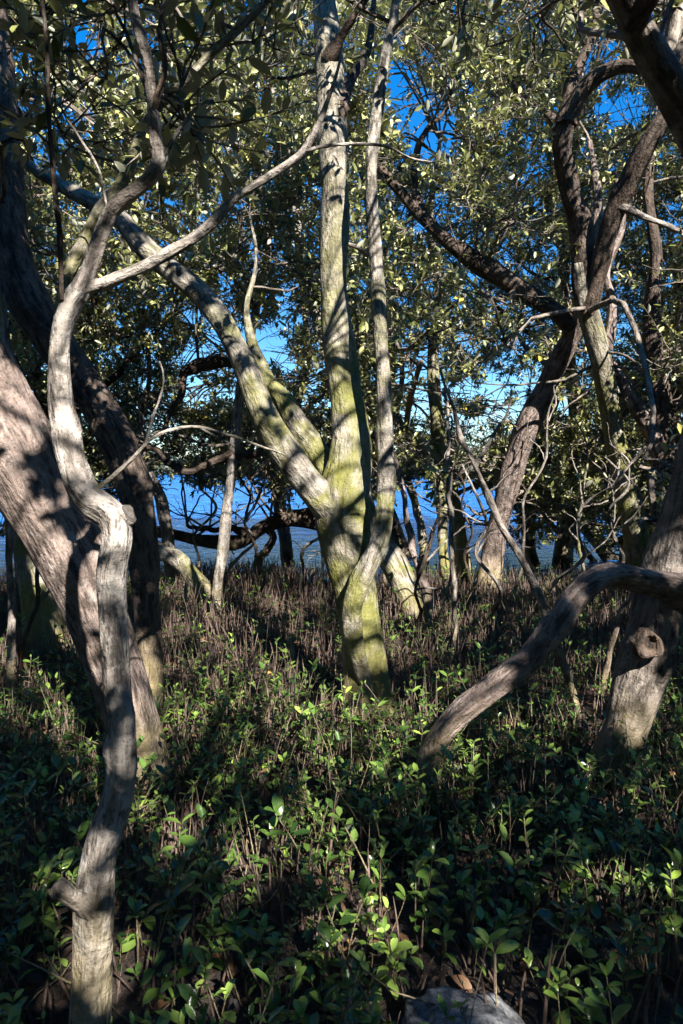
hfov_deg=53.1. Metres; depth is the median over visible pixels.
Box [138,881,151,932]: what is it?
breather root
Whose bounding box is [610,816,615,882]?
breather root
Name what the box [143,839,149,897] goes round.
breather root
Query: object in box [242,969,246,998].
breather root
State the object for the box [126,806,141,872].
mangrove seedling
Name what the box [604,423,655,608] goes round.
slender stem
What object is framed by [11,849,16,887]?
breather root
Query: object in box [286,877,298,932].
breather root
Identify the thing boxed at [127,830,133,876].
breather root
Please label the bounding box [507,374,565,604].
slender stem
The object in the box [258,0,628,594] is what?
mangrove tree
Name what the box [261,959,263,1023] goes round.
breather root
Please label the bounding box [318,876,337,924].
mangrove seedling
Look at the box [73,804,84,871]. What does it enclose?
breather root
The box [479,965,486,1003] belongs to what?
breather root
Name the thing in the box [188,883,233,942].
mangrove seedling
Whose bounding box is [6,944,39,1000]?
mangrove seedling
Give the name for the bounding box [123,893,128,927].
breather root
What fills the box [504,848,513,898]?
breather root
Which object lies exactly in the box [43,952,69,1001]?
breather root
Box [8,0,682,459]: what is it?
sky
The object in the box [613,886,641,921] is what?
mangrove seedling
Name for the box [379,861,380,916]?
breather root
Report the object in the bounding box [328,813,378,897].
mangrove seedling
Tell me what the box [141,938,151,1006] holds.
breather root
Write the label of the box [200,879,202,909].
breather root
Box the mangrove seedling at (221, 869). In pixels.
[208,862,242,951]
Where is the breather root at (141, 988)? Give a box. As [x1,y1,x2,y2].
[127,961,142,993]
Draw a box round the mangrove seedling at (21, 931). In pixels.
[13,902,30,941]
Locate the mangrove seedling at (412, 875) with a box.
[406,856,426,938]
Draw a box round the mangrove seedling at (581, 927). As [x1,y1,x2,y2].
[565,899,592,964]
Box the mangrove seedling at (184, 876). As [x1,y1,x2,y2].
[159,851,192,927]
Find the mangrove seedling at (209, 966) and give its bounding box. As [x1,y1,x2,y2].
[194,946,223,989]
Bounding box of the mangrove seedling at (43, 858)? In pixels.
[14,853,46,941]
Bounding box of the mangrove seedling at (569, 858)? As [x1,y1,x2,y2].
[563,849,582,889]
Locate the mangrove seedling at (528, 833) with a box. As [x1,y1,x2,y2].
[518,809,538,903]
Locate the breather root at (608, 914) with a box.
[606,889,609,920]
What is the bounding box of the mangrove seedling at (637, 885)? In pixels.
[622,880,647,910]
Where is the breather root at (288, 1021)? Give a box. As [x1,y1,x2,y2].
[286,977,289,1023]
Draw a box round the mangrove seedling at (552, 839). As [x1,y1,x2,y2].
[548,833,582,903]
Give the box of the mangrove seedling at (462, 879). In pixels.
[451,869,471,919]
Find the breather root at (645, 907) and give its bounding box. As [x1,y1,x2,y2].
[643,856,646,908]
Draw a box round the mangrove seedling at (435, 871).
[428,838,454,929]
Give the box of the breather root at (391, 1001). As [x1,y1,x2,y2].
[389,969,393,1006]
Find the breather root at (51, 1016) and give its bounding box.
[48,989,52,1023]
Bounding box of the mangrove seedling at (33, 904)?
[29,889,43,951]
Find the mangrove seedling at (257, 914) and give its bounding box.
[248,893,261,956]
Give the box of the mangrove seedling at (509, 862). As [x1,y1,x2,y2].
[498,851,534,909]
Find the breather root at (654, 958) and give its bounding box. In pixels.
[649,896,661,1001]
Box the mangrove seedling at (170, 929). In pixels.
[162,907,182,997]
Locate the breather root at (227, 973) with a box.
[224,956,229,981]
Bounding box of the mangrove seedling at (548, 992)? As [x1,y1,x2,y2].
[543,985,567,1023]
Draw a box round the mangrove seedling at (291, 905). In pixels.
[288,893,300,954]
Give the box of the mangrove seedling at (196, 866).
[191,834,207,903]
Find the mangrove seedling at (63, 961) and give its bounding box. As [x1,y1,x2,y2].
[46,930,70,979]
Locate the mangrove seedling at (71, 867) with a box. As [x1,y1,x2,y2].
[55,829,88,881]
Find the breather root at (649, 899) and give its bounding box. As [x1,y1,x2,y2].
[647,860,655,903]
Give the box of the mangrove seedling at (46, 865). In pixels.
[12,861,50,941]
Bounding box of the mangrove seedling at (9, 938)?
[1,932,18,1003]
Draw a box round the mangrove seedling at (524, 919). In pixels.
[518,881,550,986]
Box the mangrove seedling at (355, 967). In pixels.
[352,959,368,1017]
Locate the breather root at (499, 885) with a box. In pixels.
[498,859,503,896]
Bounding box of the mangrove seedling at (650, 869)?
[642,865,663,979]
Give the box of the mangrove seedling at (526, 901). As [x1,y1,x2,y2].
[520,882,534,909]
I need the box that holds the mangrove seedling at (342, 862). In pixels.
[335,845,349,891]
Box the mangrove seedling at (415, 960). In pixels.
[396,945,423,973]
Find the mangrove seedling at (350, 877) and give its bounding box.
[338,870,362,936]
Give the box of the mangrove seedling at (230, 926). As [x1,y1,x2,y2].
[222,884,253,987]
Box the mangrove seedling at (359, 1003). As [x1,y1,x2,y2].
[353,967,383,1023]
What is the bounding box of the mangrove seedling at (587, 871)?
[576,856,606,907]
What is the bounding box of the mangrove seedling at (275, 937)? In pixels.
[272,934,287,1020]
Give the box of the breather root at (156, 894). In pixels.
[150,833,158,901]
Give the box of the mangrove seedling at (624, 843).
[619,818,635,873]
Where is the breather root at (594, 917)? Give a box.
[593,855,598,930]
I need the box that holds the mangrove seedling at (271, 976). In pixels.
[261,951,284,1013]
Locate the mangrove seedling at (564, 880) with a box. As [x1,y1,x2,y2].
[561,879,588,909]
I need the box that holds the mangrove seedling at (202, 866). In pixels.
[190,860,219,940]
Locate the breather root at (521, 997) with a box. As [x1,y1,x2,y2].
[518,964,526,1018]
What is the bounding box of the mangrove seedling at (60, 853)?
[39,847,70,908]
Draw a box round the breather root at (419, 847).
[409,805,430,884]
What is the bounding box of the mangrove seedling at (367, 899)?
[349,892,383,953]
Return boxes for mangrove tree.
[0,0,215,659]
[0,0,236,705]
[0,0,311,571]
[0,0,431,1023]
[0,279,16,706]
[0,334,175,797]
[7,60,252,529]
[8,144,55,358]
[15,0,426,564]
[24,0,536,720]
[31,0,390,613]
[79,173,436,577]
[101,0,474,621]
[101,6,492,557]
[120,273,243,608]
[247,0,592,584]
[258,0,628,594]
[335,0,682,566]
[392,390,433,640]
[395,324,428,564]
[403,62,674,566]
[412,0,682,568]
[412,0,682,812]
[415,383,482,661]
[434,309,581,721]
[493,6,682,559]
[503,17,682,563]
[527,47,682,539]
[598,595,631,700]
[662,317,682,352]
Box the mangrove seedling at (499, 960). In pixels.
[486,922,505,984]
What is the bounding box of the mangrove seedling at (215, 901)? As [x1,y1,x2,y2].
[196,893,222,946]
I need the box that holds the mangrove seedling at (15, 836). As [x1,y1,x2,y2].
[0,811,24,892]
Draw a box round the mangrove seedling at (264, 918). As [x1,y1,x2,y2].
[257,913,281,946]
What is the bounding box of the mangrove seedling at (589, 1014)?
[583,1007,601,1023]
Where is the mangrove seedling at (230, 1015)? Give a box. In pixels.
[209,978,235,1022]
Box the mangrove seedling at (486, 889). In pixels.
[480,855,500,898]
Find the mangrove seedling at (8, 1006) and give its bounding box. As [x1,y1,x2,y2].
[0,989,27,1023]
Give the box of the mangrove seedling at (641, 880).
[624,837,651,960]
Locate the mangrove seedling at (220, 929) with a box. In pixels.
[216,902,248,983]
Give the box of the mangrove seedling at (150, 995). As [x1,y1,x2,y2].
[142,973,176,1011]
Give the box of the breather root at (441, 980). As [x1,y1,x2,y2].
[439,965,444,986]
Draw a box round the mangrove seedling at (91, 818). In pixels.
[73,813,93,865]
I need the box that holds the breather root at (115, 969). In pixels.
[113,953,120,992]
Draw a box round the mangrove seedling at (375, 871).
[371,867,386,917]
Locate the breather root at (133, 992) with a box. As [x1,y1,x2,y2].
[113,971,140,1000]
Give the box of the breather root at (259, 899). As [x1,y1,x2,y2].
[252,858,266,937]
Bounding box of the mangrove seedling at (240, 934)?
[226,925,255,992]
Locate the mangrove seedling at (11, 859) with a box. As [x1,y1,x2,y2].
[0,801,22,918]
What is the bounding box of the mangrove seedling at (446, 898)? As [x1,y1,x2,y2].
[437,892,463,960]
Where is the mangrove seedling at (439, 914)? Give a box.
[429,899,462,959]
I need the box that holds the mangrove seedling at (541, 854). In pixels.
[535,848,551,906]
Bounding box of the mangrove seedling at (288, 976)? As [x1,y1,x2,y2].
[285,951,299,995]
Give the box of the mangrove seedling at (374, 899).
[346,892,377,951]
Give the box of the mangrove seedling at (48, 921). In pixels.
[39,915,67,1007]
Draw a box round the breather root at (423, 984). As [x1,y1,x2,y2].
[419,957,433,996]
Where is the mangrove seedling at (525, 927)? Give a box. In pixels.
[517,923,533,952]
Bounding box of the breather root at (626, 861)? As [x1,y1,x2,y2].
[622,799,628,884]
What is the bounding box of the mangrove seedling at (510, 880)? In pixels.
[499,876,513,918]
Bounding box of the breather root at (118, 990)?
[116,962,122,1002]
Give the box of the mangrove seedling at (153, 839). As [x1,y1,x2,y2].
[148,836,186,904]
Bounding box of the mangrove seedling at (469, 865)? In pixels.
[463,843,479,916]
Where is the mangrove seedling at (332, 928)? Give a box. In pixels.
[316,882,339,1011]
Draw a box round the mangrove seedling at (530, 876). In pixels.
[525,871,540,925]
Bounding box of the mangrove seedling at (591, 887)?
[577,885,593,914]
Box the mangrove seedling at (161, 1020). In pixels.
[141,1015,169,1023]
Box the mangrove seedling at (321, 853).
[318,849,339,916]
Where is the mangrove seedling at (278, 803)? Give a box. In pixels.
[264,793,319,901]
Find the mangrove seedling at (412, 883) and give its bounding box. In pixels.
[407,878,431,917]
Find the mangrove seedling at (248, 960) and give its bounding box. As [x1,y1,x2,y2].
[228,944,276,1019]
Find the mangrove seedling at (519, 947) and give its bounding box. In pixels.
[499,918,521,969]
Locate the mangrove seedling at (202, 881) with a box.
[200,858,213,922]
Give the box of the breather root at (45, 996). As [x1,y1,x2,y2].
[41,958,52,1022]
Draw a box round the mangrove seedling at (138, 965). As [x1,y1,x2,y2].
[126,962,166,1013]
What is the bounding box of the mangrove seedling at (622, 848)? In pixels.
[615,843,628,919]
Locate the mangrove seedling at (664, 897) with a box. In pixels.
[619,892,667,936]
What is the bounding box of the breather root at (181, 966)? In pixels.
[180,926,187,968]
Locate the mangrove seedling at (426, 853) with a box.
[394,850,444,913]
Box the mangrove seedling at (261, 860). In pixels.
[246,838,267,905]
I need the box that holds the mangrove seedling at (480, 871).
[474,862,489,908]
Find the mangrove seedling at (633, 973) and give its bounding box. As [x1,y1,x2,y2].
[610,956,644,1023]
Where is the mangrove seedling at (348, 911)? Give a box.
[331,908,353,966]
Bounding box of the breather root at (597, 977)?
[596,949,606,979]
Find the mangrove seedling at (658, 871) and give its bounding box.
[641,868,669,920]
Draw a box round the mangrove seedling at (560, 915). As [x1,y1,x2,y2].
[544,880,582,985]
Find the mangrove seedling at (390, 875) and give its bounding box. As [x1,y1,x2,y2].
[376,863,394,898]
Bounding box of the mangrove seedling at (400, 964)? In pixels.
[388,956,404,986]
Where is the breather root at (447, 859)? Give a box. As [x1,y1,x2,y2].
[445,831,448,884]
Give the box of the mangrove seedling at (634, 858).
[622,850,642,916]
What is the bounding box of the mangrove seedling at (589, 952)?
[567,935,612,987]
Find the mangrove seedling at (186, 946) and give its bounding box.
[176,937,192,1023]
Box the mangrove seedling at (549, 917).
[537,900,585,983]
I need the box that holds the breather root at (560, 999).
[559,958,563,1003]
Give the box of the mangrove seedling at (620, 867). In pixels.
[614,860,636,939]
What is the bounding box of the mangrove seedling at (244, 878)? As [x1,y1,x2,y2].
[235,854,273,904]
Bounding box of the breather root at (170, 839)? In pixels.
[165,815,173,871]
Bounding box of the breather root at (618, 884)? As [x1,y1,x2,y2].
[616,826,619,885]
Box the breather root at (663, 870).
[659,850,665,908]
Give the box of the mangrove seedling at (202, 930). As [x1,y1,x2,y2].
[188,907,224,969]
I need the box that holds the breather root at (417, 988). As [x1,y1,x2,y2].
[413,958,434,996]
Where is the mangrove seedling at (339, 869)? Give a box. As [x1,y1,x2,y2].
[336,854,348,893]
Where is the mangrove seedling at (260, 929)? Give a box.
[254,920,267,956]
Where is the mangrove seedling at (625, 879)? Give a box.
[609,872,636,896]
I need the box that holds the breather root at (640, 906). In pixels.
[628,894,644,955]
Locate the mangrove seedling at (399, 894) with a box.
[390,883,419,933]
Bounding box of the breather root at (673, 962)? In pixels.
[671,893,675,978]
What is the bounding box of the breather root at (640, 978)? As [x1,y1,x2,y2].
[637,955,644,983]
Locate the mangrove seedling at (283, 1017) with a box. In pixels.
[261,997,294,1023]
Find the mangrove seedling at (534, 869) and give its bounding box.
[526,849,538,925]
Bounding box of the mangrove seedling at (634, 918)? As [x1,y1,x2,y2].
[623,914,654,981]
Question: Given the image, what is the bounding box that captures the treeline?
[150,443,634,474]
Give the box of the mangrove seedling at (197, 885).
[168,873,202,921]
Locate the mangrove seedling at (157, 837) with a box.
[151,829,174,892]
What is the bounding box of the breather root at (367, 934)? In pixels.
[365,852,369,952]
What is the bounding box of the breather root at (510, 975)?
[507,953,512,988]
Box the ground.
[0,471,682,1023]
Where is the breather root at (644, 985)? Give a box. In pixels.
[631,972,649,1023]
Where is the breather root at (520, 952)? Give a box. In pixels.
[517,925,529,962]
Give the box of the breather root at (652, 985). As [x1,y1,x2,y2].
[643,962,661,1014]
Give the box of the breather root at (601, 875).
[596,851,605,918]
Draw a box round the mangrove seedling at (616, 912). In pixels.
[605,903,647,967]
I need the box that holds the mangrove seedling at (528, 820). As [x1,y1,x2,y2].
[519,817,531,854]
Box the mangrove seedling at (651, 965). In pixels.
[633,937,659,1023]
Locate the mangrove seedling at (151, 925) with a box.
[125,869,175,958]
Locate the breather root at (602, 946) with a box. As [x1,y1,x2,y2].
[595,924,604,977]
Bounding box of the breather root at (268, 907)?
[267,864,270,911]
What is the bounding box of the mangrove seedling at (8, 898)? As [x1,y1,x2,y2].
[1,892,29,924]
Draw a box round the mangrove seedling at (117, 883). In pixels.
[75,867,121,888]
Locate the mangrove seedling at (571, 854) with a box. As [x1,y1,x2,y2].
[542,828,582,907]
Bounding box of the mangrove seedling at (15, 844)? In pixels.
[0,830,32,899]
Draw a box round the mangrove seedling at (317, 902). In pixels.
[307,890,328,925]
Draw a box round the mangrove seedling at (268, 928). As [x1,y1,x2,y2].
[251,926,274,957]
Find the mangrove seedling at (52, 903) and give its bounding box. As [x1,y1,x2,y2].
[41,884,64,936]
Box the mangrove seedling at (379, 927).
[353,896,390,953]
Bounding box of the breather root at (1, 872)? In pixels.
[0,842,3,896]
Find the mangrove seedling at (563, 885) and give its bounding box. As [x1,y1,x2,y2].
[558,860,587,896]
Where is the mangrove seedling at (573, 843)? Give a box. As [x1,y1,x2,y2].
[566,839,600,892]
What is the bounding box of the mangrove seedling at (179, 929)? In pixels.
[160,913,195,1023]
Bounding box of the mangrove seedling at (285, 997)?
[271,982,290,1023]
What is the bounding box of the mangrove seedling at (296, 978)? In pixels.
[273,960,306,1023]
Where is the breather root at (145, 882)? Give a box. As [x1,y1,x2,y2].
[142,829,154,904]
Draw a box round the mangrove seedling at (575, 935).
[547,904,589,1001]
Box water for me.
[0,475,622,582]
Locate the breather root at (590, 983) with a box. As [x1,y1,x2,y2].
[589,969,593,1021]
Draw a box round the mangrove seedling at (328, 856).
[323,850,331,883]
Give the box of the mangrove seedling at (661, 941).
[648,920,666,1015]
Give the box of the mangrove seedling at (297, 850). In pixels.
[292,845,308,909]
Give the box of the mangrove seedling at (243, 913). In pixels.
[225,908,249,971]
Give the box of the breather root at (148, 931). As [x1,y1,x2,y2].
[147,897,150,938]
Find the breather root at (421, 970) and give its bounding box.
[417,939,424,992]
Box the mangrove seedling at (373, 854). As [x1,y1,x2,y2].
[360,850,384,888]
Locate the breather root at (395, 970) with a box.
[393,952,399,1000]
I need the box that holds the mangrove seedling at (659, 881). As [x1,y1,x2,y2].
[656,853,682,905]
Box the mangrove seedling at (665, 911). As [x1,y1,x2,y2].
[647,888,674,963]
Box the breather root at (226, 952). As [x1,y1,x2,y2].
[204,912,227,956]
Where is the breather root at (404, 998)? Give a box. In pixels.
[399,975,405,1004]
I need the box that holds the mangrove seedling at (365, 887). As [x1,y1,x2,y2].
[339,875,382,963]
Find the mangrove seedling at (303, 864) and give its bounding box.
[299,857,308,900]
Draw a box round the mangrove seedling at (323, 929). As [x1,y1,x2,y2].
[297,920,347,1006]
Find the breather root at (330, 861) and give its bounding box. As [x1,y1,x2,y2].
[328,791,336,881]
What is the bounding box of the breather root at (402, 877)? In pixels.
[401,859,404,902]
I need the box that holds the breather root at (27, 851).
[24,839,31,877]
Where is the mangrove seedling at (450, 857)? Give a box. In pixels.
[437,854,453,939]
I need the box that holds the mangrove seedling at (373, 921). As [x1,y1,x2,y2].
[362,913,383,991]
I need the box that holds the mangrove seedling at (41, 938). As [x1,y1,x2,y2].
[30,894,53,965]
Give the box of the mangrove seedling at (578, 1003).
[542,966,594,1023]
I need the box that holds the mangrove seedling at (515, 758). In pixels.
[507,733,524,795]
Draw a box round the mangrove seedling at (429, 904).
[417,890,444,948]
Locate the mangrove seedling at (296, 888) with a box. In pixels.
[291,883,300,908]
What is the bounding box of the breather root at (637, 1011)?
[632,981,647,1023]
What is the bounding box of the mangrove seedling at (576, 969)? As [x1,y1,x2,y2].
[555,961,588,1009]
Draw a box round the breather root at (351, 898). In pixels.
[349,858,352,908]
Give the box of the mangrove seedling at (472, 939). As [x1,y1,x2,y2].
[467,933,488,976]
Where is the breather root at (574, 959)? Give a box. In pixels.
[569,928,575,965]
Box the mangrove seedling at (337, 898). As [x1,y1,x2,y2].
[321,882,349,970]
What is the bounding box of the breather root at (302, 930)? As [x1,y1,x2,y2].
[301,880,304,946]
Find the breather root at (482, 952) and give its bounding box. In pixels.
[479,925,485,967]
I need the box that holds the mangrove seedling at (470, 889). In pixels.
[465,883,490,936]
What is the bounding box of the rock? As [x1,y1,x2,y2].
[401,985,524,1023]
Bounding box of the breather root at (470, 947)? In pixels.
[467,889,474,974]
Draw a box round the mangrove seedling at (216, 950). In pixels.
[214,938,245,1013]
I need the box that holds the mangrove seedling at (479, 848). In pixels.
[459,839,493,916]
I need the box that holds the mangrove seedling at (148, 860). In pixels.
[142,855,188,961]
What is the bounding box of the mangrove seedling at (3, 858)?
[0,850,8,956]
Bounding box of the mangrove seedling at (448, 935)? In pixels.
[432,924,456,971]
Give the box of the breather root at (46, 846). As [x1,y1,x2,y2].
[44,832,47,881]
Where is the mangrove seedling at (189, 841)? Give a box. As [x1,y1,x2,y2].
[179,835,229,908]
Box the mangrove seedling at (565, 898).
[560,893,577,943]
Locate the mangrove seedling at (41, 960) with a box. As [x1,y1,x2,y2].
[38,956,52,980]
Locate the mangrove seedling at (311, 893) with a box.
[303,876,321,919]
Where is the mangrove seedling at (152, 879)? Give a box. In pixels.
[144,871,191,938]
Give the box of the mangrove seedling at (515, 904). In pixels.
[509,900,521,925]
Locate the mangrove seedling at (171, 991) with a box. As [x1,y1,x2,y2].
[167,987,179,1023]
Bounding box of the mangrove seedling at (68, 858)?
[43,850,74,913]
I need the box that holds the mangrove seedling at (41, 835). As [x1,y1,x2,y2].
[29,817,57,907]
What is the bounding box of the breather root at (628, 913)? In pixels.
[627,868,630,918]
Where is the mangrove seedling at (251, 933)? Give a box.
[242,929,278,972]
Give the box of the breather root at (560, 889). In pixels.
[557,859,562,911]
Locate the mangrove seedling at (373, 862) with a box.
[367,855,381,891]
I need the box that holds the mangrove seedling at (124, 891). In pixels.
[114,887,130,912]
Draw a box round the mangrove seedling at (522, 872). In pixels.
[518,855,553,898]
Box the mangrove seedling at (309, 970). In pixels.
[302,934,343,978]
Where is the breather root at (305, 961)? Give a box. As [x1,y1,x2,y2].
[299,920,316,984]
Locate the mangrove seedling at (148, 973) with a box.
[139,950,168,986]
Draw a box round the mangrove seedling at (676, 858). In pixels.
[660,845,682,926]
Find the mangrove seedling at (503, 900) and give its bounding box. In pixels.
[491,875,505,907]
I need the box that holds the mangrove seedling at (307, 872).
[298,854,337,951]
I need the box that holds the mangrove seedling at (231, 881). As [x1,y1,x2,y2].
[212,870,237,911]
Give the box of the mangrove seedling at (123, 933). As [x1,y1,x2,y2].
[117,911,135,936]
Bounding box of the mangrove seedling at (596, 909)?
[565,833,600,923]
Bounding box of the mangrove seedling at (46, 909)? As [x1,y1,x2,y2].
[17,854,62,946]
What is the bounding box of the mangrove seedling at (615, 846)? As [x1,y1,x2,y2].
[608,828,637,904]
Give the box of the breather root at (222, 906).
[214,842,223,909]
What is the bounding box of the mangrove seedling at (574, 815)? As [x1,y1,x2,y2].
[561,809,605,896]
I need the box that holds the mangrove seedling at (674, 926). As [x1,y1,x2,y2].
[661,906,681,974]
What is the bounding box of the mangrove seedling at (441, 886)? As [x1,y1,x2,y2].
[419,868,448,917]
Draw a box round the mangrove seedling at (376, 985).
[361,969,389,1023]
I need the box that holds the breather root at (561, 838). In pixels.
[559,816,564,878]
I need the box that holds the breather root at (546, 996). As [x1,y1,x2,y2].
[542,930,553,1023]
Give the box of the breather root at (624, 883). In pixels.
[621,859,626,908]
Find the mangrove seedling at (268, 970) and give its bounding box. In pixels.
[258,965,274,992]
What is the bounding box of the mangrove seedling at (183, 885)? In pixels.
[147,848,194,988]
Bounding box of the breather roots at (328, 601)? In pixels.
[0,553,682,1023]
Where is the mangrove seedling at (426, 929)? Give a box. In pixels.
[414,905,435,948]
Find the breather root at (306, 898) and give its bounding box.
[304,838,311,918]
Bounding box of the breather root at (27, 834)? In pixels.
[25,805,29,869]
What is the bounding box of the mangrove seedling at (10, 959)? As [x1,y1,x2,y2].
[0,928,17,991]
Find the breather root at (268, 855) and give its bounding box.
[267,830,270,881]
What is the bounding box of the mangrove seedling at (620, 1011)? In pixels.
[584,959,631,1023]
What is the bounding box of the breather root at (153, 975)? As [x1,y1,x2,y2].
[152,947,154,987]
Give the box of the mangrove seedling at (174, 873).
[169,855,182,923]
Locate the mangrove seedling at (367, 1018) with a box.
[348,1004,370,1021]
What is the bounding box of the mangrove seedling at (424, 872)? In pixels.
[416,839,448,926]
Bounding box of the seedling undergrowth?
[0,550,682,1023]
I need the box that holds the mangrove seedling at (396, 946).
[372,937,413,1002]
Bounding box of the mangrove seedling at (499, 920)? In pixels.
[485,915,510,955]
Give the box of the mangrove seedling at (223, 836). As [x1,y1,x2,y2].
[214,813,237,907]
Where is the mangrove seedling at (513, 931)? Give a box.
[496,908,522,988]
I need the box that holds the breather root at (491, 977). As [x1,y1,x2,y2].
[476,951,503,1000]
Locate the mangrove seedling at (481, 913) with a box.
[457,883,493,930]
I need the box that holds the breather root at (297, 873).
[296,842,300,879]
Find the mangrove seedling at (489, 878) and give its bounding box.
[467,871,499,898]
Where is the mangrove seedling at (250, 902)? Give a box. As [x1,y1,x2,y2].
[245,881,262,921]
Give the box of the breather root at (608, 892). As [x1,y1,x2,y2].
[603,855,616,916]
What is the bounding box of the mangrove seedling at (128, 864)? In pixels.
[123,816,132,895]
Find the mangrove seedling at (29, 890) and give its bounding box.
[21,869,51,928]
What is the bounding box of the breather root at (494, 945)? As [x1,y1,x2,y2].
[493,915,496,992]
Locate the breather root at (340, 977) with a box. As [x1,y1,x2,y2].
[339,938,342,980]
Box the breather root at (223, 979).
[220,956,228,989]
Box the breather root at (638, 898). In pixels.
[634,884,641,914]
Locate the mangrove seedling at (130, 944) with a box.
[122,896,156,952]
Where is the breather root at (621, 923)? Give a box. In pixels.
[618,894,623,938]
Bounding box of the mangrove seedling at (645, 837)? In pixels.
[630,833,649,900]
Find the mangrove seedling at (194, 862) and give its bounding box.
[177,846,207,907]
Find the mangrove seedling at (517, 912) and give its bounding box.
[503,899,525,961]
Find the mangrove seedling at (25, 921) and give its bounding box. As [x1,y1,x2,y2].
[18,888,41,958]
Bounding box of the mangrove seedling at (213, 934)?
[205,915,231,961]
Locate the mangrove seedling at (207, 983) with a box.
[199,969,226,1020]
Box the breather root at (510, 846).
[509,833,510,872]
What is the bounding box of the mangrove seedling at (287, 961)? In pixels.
[264,936,297,1012]
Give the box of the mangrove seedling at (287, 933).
[284,922,311,986]
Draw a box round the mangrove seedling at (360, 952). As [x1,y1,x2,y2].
[343,949,369,1008]
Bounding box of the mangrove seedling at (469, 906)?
[462,879,482,917]
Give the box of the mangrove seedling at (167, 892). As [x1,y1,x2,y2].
[155,879,172,956]
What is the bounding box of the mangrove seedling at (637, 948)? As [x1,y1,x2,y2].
[609,922,652,1020]
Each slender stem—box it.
[20,530,100,678]
[153,428,221,570]
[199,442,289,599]
[199,463,283,583]
[288,538,317,590]
[318,548,323,599]
[372,467,503,640]
[373,457,408,601]
[395,419,498,611]
[422,447,517,598]
[437,462,527,639]
[488,457,556,574]
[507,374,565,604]
[552,449,640,605]
[564,414,633,571]
[590,483,647,562]
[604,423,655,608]
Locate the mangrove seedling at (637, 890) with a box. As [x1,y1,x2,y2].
[620,869,649,985]
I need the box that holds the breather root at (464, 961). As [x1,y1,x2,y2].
[453,938,469,974]
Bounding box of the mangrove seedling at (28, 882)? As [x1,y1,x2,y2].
[21,866,37,911]
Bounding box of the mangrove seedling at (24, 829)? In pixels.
[16,819,64,877]
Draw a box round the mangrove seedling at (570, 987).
[561,978,607,1023]
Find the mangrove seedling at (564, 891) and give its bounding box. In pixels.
[557,888,571,924]
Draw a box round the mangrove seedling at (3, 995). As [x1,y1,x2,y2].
[0,992,19,1021]
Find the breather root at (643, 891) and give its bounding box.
[639,882,646,913]
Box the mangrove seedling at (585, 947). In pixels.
[561,924,608,987]
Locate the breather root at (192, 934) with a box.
[189,893,194,958]
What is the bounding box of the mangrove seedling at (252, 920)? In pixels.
[244,886,260,928]
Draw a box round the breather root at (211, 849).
[210,832,212,883]
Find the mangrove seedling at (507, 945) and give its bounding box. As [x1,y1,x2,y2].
[473,927,519,1005]
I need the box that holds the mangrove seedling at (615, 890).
[599,883,641,965]
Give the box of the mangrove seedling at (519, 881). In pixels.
[514,855,539,886]
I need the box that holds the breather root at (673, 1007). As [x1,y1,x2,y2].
[669,966,682,1023]
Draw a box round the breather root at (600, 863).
[598,845,602,878]
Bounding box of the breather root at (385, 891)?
[377,868,390,908]
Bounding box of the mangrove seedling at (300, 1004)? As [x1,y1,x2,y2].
[289,995,307,1023]
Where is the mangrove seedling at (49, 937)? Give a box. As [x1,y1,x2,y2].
[42,925,62,954]
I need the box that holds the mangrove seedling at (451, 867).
[448,862,458,906]
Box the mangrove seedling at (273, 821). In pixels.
[259,815,277,899]
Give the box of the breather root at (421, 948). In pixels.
[420,920,423,979]
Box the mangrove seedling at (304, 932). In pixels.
[302,892,318,937]
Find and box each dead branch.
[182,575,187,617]
[279,638,309,676]
[446,634,485,658]
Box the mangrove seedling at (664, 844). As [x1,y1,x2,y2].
[659,840,678,903]
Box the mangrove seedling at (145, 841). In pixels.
[136,836,148,897]
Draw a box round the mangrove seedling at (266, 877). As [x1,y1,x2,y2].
[262,846,283,898]
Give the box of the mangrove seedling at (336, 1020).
[321,990,347,1023]
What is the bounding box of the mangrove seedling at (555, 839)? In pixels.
[545,828,565,911]
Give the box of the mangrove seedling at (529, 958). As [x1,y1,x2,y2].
[523,947,550,1016]
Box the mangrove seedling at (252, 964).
[247,954,261,996]
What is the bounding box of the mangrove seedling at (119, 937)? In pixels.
[114,935,126,974]
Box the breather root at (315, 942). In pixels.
[313,909,320,951]
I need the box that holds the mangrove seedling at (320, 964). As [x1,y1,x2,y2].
[306,944,339,1002]
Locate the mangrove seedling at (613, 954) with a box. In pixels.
[601,926,631,1018]
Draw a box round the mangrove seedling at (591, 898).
[584,895,602,959]
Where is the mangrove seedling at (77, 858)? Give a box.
[55,851,81,920]
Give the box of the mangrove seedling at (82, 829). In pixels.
[69,819,88,854]
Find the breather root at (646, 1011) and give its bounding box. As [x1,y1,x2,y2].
[643,977,649,1023]
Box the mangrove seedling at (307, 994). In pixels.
[301,974,323,1013]
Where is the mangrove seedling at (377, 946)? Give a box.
[372,915,408,1007]
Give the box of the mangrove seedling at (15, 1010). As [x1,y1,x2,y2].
[7,1003,20,1023]
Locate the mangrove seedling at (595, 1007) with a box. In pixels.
[583,976,621,1023]
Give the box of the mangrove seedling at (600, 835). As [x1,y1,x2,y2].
[593,829,624,917]
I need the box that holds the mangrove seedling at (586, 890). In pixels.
[559,847,590,986]
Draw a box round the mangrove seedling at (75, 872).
[63,866,78,921]
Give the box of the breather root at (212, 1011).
[207,990,215,1020]
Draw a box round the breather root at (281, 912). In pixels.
[280,860,285,947]
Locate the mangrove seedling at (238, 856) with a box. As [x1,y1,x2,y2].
[232,841,251,896]
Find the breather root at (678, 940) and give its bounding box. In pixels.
[677,894,681,970]
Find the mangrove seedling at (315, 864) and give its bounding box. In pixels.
[304,853,348,894]
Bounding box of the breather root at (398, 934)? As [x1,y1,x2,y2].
[393,897,399,942]
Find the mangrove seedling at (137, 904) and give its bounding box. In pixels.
[122,884,142,962]

